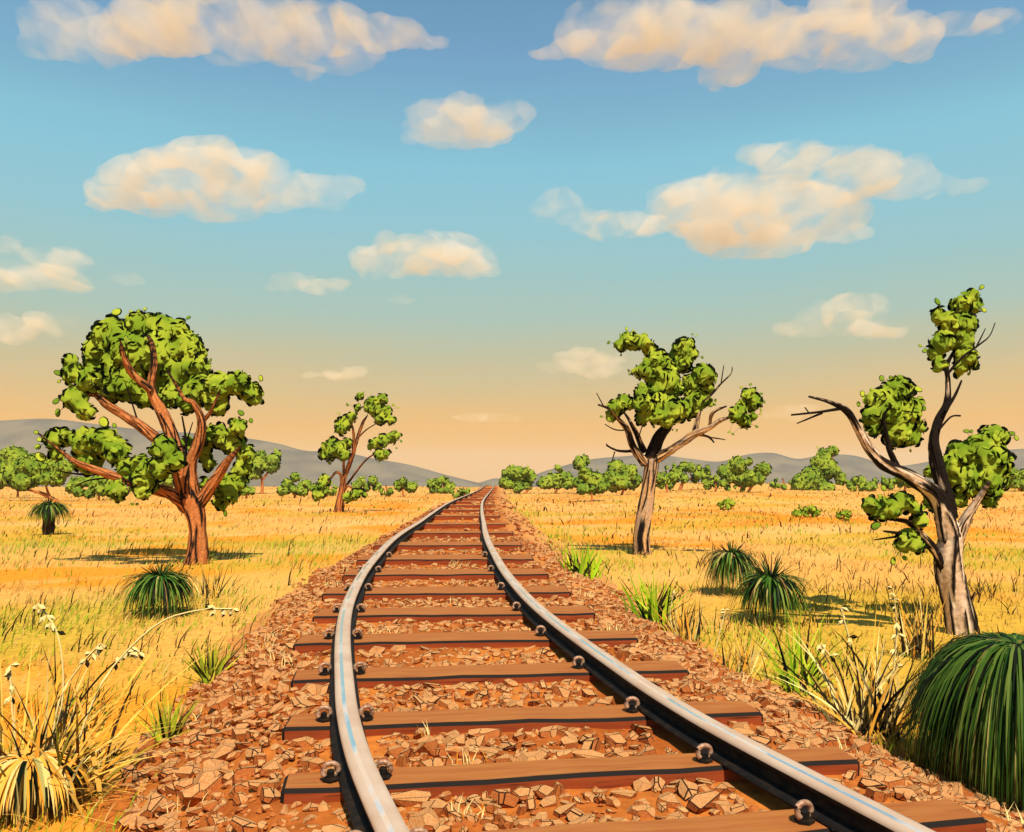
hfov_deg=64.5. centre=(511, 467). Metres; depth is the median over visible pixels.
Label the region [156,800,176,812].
ballast stone
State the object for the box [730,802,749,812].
ballast stone
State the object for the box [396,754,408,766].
ballast stone
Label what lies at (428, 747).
ballast stone
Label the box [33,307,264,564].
gum tree
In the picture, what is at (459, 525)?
sleeper
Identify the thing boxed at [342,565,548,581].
sleeper
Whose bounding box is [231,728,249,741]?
ballast stone
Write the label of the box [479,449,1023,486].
hills
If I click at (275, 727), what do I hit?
ballast stone
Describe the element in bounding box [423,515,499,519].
sleeper
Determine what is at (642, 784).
ballast stone
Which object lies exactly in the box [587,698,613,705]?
ballast stone
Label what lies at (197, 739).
ballast stone
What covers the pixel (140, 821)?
ballast stone
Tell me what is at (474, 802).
ballast stone
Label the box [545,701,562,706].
ballast stone
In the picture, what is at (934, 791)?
ballast stone
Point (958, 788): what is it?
ballast stone
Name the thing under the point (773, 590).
grass tree
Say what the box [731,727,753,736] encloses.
ballast stone
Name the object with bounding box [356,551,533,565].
sleeper
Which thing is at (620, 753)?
ballast stone
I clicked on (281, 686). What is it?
ballast stone
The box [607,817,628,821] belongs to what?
ballast stone
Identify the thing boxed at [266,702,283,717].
ballast stone
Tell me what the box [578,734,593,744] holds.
ballast stone
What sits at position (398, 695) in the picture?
ballast stone
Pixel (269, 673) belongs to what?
ballast stone
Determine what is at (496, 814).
ballast stone
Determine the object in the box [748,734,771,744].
ballast stone
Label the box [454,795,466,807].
ballast stone
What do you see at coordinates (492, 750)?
ballast stone
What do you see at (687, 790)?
ballast stone
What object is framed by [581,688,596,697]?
ballast stone
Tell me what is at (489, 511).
sleeper
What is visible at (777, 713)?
ballast stone
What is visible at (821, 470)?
tree
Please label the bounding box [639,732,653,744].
ballast stone
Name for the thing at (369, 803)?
rail
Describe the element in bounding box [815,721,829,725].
ballast stone
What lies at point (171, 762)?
ballast stone
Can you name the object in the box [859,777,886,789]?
ballast stone
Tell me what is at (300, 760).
ballast stone
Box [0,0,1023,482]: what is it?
sky
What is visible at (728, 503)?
shrub
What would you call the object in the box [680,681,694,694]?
ballast stone
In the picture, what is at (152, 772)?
ballast stone
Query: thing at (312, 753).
ballast stone
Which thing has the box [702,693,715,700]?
ballast stone
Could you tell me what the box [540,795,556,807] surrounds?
ballast stone
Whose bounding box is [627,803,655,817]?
ballast stone
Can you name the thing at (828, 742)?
ballast stone
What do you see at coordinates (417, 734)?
ballast stone
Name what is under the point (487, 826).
ballast stone
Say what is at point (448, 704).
ballast stone
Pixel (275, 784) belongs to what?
ballast stone
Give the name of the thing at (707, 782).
ballast stone
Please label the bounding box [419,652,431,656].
ballast stone
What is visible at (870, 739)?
ballast stone
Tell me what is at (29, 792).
grass mound
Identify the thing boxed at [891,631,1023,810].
grass tree
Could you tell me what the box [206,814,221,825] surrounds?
ballast stone
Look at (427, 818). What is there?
ballast stone
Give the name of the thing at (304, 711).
ballast stone
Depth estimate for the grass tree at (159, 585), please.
8.76 m
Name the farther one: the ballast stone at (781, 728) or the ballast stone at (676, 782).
the ballast stone at (781, 728)
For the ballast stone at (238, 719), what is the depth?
4.27 m
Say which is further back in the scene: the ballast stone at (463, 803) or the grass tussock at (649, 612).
the grass tussock at (649, 612)
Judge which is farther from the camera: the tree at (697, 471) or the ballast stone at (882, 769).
the tree at (697, 471)
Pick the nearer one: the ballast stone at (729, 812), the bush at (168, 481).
the ballast stone at (729, 812)
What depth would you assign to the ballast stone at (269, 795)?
3.08 m
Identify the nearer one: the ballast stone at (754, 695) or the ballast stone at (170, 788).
the ballast stone at (170, 788)
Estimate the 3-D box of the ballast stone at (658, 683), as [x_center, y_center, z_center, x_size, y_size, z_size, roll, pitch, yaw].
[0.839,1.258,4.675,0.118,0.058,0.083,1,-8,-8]
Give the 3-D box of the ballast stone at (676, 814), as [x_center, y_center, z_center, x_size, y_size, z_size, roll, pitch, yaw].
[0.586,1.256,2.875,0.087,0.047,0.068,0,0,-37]
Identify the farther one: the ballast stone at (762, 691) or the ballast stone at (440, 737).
the ballast stone at (762, 691)
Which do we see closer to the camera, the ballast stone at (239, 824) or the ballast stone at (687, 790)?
the ballast stone at (239, 824)
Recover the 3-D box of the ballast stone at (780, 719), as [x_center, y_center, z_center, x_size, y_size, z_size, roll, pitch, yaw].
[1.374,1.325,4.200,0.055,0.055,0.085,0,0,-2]
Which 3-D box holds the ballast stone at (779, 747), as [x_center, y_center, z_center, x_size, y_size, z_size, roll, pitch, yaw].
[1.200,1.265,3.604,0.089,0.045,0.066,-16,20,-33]
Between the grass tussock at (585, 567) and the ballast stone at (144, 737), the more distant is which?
the grass tussock at (585, 567)
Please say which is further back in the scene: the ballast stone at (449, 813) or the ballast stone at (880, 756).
the ballast stone at (880, 756)
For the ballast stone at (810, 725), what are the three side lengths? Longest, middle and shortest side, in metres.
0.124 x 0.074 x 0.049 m
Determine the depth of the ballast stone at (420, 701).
4.27 m
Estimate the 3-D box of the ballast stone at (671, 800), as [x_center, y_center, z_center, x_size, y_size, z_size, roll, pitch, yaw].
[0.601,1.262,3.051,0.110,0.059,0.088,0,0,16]
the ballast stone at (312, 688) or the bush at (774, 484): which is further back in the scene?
the bush at (774, 484)
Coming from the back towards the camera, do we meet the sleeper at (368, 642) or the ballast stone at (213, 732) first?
the sleeper at (368, 642)
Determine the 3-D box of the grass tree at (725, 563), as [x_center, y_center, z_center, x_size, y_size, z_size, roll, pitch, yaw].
[2.803,1.254,10.413,0.880,0.735,0.854,0,0,0]
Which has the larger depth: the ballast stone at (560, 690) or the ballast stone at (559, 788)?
the ballast stone at (560, 690)
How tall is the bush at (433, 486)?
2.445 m
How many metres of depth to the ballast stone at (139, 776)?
4.21 m
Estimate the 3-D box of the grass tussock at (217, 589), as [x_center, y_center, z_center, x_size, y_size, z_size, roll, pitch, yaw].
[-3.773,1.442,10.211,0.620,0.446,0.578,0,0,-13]
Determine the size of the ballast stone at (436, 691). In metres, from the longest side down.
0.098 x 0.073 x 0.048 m
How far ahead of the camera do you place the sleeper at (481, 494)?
70.40 m
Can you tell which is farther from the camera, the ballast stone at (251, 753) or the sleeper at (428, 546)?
the sleeper at (428, 546)
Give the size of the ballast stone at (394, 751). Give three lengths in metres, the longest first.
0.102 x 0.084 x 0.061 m
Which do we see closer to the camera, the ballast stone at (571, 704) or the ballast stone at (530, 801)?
the ballast stone at (530, 801)
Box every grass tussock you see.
[0,603,238,831]
[73,735,154,777]
[126,686,207,742]
[165,638,247,683]
[188,564,237,598]
[555,540,606,579]
[607,568,710,625]
[655,591,702,640]
[708,608,772,675]
[726,609,863,693]
[756,604,926,747]
[880,586,948,660]
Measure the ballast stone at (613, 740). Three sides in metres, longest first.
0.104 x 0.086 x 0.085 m
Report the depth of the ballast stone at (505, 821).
2.85 m
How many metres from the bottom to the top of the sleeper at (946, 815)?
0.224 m
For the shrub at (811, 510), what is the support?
on the ground at (714, 599)
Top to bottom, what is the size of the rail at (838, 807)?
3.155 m
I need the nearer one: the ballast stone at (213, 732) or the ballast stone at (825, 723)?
the ballast stone at (213, 732)
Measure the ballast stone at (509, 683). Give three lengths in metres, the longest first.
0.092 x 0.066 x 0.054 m
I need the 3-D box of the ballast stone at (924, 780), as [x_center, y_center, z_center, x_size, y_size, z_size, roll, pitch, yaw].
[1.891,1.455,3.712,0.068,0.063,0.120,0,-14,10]
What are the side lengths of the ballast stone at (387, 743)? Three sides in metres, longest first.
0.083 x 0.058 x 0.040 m
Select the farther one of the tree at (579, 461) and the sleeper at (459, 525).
the tree at (579, 461)
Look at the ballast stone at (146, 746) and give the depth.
4.69 m
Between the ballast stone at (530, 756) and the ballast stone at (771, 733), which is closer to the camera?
the ballast stone at (530, 756)
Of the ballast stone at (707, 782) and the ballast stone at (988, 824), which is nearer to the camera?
the ballast stone at (988, 824)
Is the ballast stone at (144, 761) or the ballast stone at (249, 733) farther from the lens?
the ballast stone at (144, 761)
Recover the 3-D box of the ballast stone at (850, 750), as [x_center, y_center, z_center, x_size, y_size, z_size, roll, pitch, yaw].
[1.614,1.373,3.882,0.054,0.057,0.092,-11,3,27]
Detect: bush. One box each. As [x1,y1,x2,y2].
[0,444,38,497]
[64,475,113,500]
[127,474,173,491]
[239,478,255,498]
[276,472,315,497]
[311,481,337,496]
[351,475,381,490]
[378,485,393,496]
[426,476,455,493]
[448,487,470,497]
[498,464,536,493]
[536,464,574,493]
[572,465,609,501]
[604,459,642,494]
[656,470,680,492]
[701,475,727,491]
[769,478,791,489]
[845,475,878,491]
[880,476,911,490]
[1010,468,1023,491]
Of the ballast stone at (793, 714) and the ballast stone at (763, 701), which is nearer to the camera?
the ballast stone at (793, 714)
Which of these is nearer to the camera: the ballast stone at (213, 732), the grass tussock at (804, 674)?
the ballast stone at (213, 732)
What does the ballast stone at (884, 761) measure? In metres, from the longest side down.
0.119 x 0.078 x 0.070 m
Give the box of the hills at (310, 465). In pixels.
[0,419,489,486]
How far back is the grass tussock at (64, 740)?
3.99 m
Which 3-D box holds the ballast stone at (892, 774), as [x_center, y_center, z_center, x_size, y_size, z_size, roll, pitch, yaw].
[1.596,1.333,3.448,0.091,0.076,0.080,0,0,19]
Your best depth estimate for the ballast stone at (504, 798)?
3.04 m
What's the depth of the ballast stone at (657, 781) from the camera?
3.19 m
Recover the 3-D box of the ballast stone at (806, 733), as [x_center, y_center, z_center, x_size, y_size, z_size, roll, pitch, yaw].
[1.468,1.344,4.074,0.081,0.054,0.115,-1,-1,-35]
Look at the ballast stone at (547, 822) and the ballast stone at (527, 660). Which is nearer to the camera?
the ballast stone at (547, 822)
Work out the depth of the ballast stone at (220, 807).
3.21 m
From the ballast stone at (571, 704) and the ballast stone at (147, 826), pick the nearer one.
the ballast stone at (147, 826)
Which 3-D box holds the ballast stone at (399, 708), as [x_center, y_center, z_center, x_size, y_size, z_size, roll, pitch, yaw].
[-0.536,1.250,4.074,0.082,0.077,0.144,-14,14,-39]
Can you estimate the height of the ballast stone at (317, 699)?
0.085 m
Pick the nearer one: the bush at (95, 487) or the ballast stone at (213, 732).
the ballast stone at (213, 732)
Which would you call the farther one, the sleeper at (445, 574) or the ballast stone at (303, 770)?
the sleeper at (445, 574)
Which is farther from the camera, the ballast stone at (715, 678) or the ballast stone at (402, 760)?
the ballast stone at (715, 678)
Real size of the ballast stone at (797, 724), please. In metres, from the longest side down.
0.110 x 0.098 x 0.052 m
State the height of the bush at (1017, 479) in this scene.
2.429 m
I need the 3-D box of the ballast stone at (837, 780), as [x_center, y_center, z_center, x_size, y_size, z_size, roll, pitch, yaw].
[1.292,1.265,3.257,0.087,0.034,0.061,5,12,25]
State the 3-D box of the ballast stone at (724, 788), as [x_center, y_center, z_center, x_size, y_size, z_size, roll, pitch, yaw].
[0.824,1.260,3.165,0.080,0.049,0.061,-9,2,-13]
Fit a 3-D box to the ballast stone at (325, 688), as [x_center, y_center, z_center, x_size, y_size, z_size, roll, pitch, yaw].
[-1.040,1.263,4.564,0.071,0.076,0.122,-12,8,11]
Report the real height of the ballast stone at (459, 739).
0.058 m
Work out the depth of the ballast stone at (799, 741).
3.73 m
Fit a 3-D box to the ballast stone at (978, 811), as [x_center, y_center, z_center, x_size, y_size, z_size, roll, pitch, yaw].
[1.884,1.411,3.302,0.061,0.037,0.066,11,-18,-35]
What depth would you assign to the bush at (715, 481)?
77.83 m
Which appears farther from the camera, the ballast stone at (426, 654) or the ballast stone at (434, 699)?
the ballast stone at (426, 654)
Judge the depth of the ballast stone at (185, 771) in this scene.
3.85 m
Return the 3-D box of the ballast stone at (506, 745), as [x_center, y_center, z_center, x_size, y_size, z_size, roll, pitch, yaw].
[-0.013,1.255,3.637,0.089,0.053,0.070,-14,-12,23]
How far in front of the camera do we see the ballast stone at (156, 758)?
4.51 m
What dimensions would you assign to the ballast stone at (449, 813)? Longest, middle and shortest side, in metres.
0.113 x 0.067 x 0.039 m
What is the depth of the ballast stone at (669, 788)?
3.13 m
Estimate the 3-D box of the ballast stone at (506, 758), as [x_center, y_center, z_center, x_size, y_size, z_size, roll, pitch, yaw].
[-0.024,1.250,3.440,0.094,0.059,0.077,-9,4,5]
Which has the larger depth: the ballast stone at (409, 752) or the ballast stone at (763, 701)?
the ballast stone at (763, 701)
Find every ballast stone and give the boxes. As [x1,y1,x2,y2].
[115,811,139,830]
[118,783,137,790]
[120,765,137,777]
[124,807,140,814]
[131,755,147,768]
[131,767,153,784]
[133,738,156,754]
[134,816,149,831]
[139,792,167,817]
[140,733,154,739]
[140,819,157,831]
[145,789,157,799]
[147,766,163,776]
[148,749,164,761]
[151,803,165,814]
[154,809,181,828]
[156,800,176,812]
[157,767,178,778]
[160,747,180,760]
[164,759,180,767]
[164,777,187,796]
[168,740,182,746]
[175,763,200,778]
[175,778,194,795]
[179,775,222,807]
[186,806,205,816]
[187,728,201,738]
[189,732,205,747]
[193,764,228,784]
[200,722,215,732]
[202,800,218,811]
[203,759,223,766]
[204,751,212,760]
[205,728,221,736]
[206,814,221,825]
[207,692,240,709]
[210,742,236,759]
[213,802,227,813]
[219,726,234,735]
[221,770,233,783]
[224,739,239,742]
[226,750,242,760]
[228,781,248,798]
[230,710,254,726]
[230,815,257,831]
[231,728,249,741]
[232,765,257,784]
[232,792,249,805]
[234,723,250,727]
[243,691,254,696]
[244,729,263,739]
[245,747,263,760]
[246,696,258,704]
[248,779,269,790]
[249,699,265,705]
[255,677,271,688]
[257,781,280,795]
[258,658,273,669]
[260,760,282,776]
[260,787,280,803]
[262,669,279,678]
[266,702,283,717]
[267,722,281,731]
[268,773,282,779]
[272,754,287,765]
[276,682,289,691]
[288,736,313,747]
[291,696,316,709]
[291,707,310,715]
[296,661,315,669]
[296,767,308,772]
[297,756,310,763]
[300,683,322,694]
[301,757,324,770]
[302,802,318,811]
[303,814,317,823]
[305,750,318,757]
[307,695,324,705]
[320,683,329,693]
[377,700,394,708]
[380,740,393,745]
[384,745,404,759]
[389,662,401,666]
[391,790,430,806]
[393,706,414,711]
[394,691,409,701]
[396,741,411,748]
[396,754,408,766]
[400,748,414,757]
[407,806,440,831]
[413,694,427,707]
[413,728,427,738]
[413,740,438,755]
[414,734,434,745]
[418,758,443,766]
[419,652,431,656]
[421,800,447,817]
[423,692,433,696]
[427,695,448,703]
[427,705,439,709]
[429,688,443,694]
[433,734,444,740]
[439,699,458,708]
[444,730,459,737]
[444,734,465,745]
[445,802,466,818]
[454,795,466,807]
[464,735,484,746]
[468,728,501,742]
[470,798,484,806]
[474,690,490,699]
[478,746,502,757]
[482,823,498,830]
[485,803,501,813]
[489,789,518,807]
[493,809,505,823]
[494,754,515,762]
[499,741,517,750]
[499,814,513,829]
[503,679,518,686]
[505,700,523,707]
[511,786,534,801]
[512,732,525,741]
[514,819,532,827]
[517,751,541,760]
[522,658,536,663]
[525,795,535,811]
[530,785,553,798]
[535,749,550,758]
[539,726,557,737]
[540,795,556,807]
[541,819,556,825]
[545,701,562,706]
[551,819,564,825]
[552,685,572,696]
[552,781,565,796]
[553,802,576,817]
[557,730,578,738]
[561,736,577,748]
[563,701,577,706]
[566,807,584,821]
[566,813,596,823]
[572,749,604,757]
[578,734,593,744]
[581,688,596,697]
[581,737,600,750]
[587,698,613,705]
[605,733,626,747]
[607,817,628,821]
[610,789,637,798]
[613,750,629,756]
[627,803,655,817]
[630,724,653,734]
[632,776,652,791]
[638,746,655,755]
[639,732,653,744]
[650,681,666,686]
[650,776,665,789]
[656,792,681,808]
[661,785,676,793]
[666,682,678,690]
[666,811,686,818]
[669,778,685,788]
[678,779,698,801]
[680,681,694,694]
[686,791,719,812]
[695,778,713,785]
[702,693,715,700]
[705,674,720,681]
[711,800,732,812]
[713,782,735,793]
[724,811,735,814]
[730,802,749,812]
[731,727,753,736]
[732,722,750,729]
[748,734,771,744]
[752,693,767,699]
[753,696,769,708]
[756,687,771,695]
[756,708,767,716]
[756,726,779,739]
[763,715,774,722]
[765,705,779,710]
[767,709,781,717]
[770,717,782,722]
[772,724,792,734]
[773,699,789,707]
[776,745,790,749]
[784,721,802,728]
[787,736,804,745]
[788,710,801,719]
[794,719,807,728]
[796,729,813,736]
[804,721,814,729]
[804,736,825,746]
[806,711,825,720]
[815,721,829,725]
[822,738,838,746]
[825,726,841,731]
[828,732,849,738]
[828,777,843,783]
[833,733,851,746]
[833,737,846,744]
[843,747,855,753]
[851,740,871,754]
[857,757,873,766]
[858,735,876,742]
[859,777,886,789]
[865,787,887,802]
[868,769,890,777]
[869,757,888,765]
[870,764,889,772]
[870,775,904,788]
[873,754,892,765]
[878,748,891,756]
[879,764,902,776]
[887,772,896,776]
[893,760,914,768]
[893,785,918,796]
[897,762,913,771]
[908,784,929,794]
[909,779,930,786]
[913,776,935,786]
[919,791,931,799]
[920,784,938,794]
[932,771,947,780]
[937,790,955,801]
[938,785,950,794]
[948,784,974,795]
[952,783,965,796]
[961,802,977,807]
[966,787,980,792]
[972,809,982,814]
[974,792,996,800]
[983,800,1002,810]
[986,820,992,828]
[1003,815,1023,823]
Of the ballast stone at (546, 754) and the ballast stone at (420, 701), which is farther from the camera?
the ballast stone at (420, 701)
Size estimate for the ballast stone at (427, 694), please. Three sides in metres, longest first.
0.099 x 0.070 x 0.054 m
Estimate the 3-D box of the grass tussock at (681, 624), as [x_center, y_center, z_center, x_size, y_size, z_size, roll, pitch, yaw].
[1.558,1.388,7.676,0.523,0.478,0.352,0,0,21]
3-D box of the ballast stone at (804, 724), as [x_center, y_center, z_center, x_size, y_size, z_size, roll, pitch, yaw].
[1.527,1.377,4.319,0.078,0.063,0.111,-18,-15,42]
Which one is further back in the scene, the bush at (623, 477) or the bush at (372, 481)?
the bush at (372, 481)
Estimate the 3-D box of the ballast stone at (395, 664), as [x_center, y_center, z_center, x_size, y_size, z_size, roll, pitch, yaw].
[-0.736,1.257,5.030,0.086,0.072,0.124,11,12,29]
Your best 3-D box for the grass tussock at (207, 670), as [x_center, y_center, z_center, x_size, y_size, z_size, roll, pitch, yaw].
[-2.300,1.508,6.013,0.692,0.525,0.348,0,0,-22]
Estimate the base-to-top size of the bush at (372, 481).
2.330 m
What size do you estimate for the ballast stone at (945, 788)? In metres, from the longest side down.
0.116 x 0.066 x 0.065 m
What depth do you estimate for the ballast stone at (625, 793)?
3.10 m
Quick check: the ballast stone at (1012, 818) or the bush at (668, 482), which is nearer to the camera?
the ballast stone at (1012, 818)
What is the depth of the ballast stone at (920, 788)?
3.37 m
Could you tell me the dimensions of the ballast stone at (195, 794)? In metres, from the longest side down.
0.187 x 0.108 x 0.106 m
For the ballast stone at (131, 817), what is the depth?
3.61 m
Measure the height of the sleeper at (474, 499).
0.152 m
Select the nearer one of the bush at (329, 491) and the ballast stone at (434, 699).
the ballast stone at (434, 699)
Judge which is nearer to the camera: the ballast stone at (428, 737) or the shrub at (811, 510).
the ballast stone at (428, 737)
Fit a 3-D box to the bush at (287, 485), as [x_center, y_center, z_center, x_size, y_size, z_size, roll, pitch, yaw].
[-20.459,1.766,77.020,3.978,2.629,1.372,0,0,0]
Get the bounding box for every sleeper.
[280,743,859,803]
[282,696,762,740]
[291,656,688,689]
[293,625,638,652]
[312,602,594,623]
[322,582,570,600]
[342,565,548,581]
[349,799,985,831]
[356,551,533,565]
[373,542,521,550]
[393,531,512,537]
[410,523,505,528]
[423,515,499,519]
[432,509,497,513]
[441,505,494,507]
[449,501,494,503]
[459,499,493,500]
[465,496,491,497]
[470,494,494,495]
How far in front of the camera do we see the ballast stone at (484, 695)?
4.39 m
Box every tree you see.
[2,453,72,501]
[24,495,73,534]
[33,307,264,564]
[117,556,202,616]
[249,448,281,493]
[311,391,402,511]
[393,476,418,496]
[573,453,589,469]
[596,327,765,554]
[664,460,710,490]
[697,537,764,594]
[716,455,771,492]
[727,552,815,625]
[790,445,846,490]
[791,284,1018,635]
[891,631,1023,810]
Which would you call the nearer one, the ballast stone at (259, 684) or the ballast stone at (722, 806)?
the ballast stone at (722, 806)
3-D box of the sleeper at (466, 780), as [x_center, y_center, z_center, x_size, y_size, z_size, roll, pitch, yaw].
[0.270,1.248,3.282,2.352,0.224,0.201,0,0,-8]
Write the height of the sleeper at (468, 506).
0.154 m
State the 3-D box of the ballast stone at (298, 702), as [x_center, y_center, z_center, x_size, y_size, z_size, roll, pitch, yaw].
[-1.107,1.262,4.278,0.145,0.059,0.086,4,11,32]
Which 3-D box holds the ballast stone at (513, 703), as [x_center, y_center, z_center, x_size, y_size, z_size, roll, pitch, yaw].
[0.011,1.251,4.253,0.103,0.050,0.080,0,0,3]
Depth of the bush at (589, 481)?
62.81 m
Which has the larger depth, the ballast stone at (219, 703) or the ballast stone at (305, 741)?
the ballast stone at (219, 703)
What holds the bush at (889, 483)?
on the ground at (714, 599)
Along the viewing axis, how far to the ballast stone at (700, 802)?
2.99 m
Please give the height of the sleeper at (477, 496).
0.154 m
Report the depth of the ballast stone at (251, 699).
4.56 m
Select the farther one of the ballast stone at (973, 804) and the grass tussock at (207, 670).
the grass tussock at (207, 670)
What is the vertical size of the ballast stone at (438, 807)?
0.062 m
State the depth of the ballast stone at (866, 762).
3.69 m
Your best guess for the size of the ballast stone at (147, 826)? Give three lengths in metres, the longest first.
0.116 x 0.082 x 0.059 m
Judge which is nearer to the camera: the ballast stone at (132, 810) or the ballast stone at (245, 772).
the ballast stone at (245, 772)
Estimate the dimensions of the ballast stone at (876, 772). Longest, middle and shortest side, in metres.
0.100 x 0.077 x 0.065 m
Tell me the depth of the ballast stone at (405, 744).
3.62 m
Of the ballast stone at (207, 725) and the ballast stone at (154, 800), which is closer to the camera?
the ballast stone at (154, 800)
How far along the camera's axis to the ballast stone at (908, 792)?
3.17 m
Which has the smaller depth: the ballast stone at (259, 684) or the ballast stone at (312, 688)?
the ballast stone at (312, 688)
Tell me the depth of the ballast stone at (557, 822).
2.83 m
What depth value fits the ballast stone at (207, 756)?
3.90 m
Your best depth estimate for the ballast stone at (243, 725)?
4.12 m
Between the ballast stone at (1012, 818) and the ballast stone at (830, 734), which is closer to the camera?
the ballast stone at (1012, 818)
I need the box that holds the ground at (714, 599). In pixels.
[0,483,1023,831]
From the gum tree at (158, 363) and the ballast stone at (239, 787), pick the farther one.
the gum tree at (158, 363)
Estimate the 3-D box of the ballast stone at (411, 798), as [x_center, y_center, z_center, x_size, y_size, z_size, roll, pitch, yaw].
[-0.381,1.249,3.051,0.154,0.064,0.087,0,6,-6]
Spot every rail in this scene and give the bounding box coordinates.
[330,485,488,831]
[480,485,935,831]
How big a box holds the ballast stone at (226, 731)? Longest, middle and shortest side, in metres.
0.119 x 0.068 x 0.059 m
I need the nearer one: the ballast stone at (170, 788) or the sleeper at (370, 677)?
the ballast stone at (170, 788)
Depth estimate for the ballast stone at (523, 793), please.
3.07 m
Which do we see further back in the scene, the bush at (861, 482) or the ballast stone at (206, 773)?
the bush at (861, 482)
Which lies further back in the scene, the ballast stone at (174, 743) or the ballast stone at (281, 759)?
the ballast stone at (174, 743)
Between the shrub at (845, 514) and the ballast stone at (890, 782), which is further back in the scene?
the shrub at (845, 514)
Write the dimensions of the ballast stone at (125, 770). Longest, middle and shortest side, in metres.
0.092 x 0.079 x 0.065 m
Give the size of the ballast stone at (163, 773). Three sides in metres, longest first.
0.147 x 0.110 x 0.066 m
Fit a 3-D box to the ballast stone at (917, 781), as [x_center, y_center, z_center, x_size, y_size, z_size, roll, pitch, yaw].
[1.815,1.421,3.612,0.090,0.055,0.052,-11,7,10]
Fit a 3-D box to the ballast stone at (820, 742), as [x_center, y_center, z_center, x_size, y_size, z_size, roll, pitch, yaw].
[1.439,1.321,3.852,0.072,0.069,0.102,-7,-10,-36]
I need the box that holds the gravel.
[126,495,1023,831]
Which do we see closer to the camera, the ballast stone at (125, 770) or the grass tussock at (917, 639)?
the ballast stone at (125, 770)
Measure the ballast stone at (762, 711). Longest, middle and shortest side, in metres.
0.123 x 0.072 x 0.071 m
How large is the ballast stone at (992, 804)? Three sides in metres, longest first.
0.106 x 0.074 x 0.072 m
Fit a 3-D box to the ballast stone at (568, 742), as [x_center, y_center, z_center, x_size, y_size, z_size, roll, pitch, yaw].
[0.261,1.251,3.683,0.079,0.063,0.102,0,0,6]
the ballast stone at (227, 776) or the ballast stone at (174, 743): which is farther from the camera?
the ballast stone at (174, 743)
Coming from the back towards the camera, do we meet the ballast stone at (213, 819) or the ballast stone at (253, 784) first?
the ballast stone at (253, 784)
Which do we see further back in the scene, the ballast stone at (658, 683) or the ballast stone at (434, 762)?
the ballast stone at (658, 683)
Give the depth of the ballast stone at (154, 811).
3.55 m
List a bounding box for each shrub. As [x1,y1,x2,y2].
[716,498,735,509]
[792,504,820,517]
[835,509,850,520]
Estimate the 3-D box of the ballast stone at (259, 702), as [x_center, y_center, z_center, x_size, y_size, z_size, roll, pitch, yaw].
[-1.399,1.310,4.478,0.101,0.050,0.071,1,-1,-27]
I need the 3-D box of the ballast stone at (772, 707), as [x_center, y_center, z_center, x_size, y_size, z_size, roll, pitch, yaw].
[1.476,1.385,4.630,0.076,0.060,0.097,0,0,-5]
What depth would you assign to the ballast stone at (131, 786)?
4.10 m
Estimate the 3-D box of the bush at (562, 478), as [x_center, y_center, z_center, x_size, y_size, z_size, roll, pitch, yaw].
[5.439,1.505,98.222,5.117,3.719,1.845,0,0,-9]
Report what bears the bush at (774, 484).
on the ground at (714, 599)
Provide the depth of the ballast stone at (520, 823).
2.85 m
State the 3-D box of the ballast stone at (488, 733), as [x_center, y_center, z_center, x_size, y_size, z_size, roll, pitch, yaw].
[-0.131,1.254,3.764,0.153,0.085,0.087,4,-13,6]

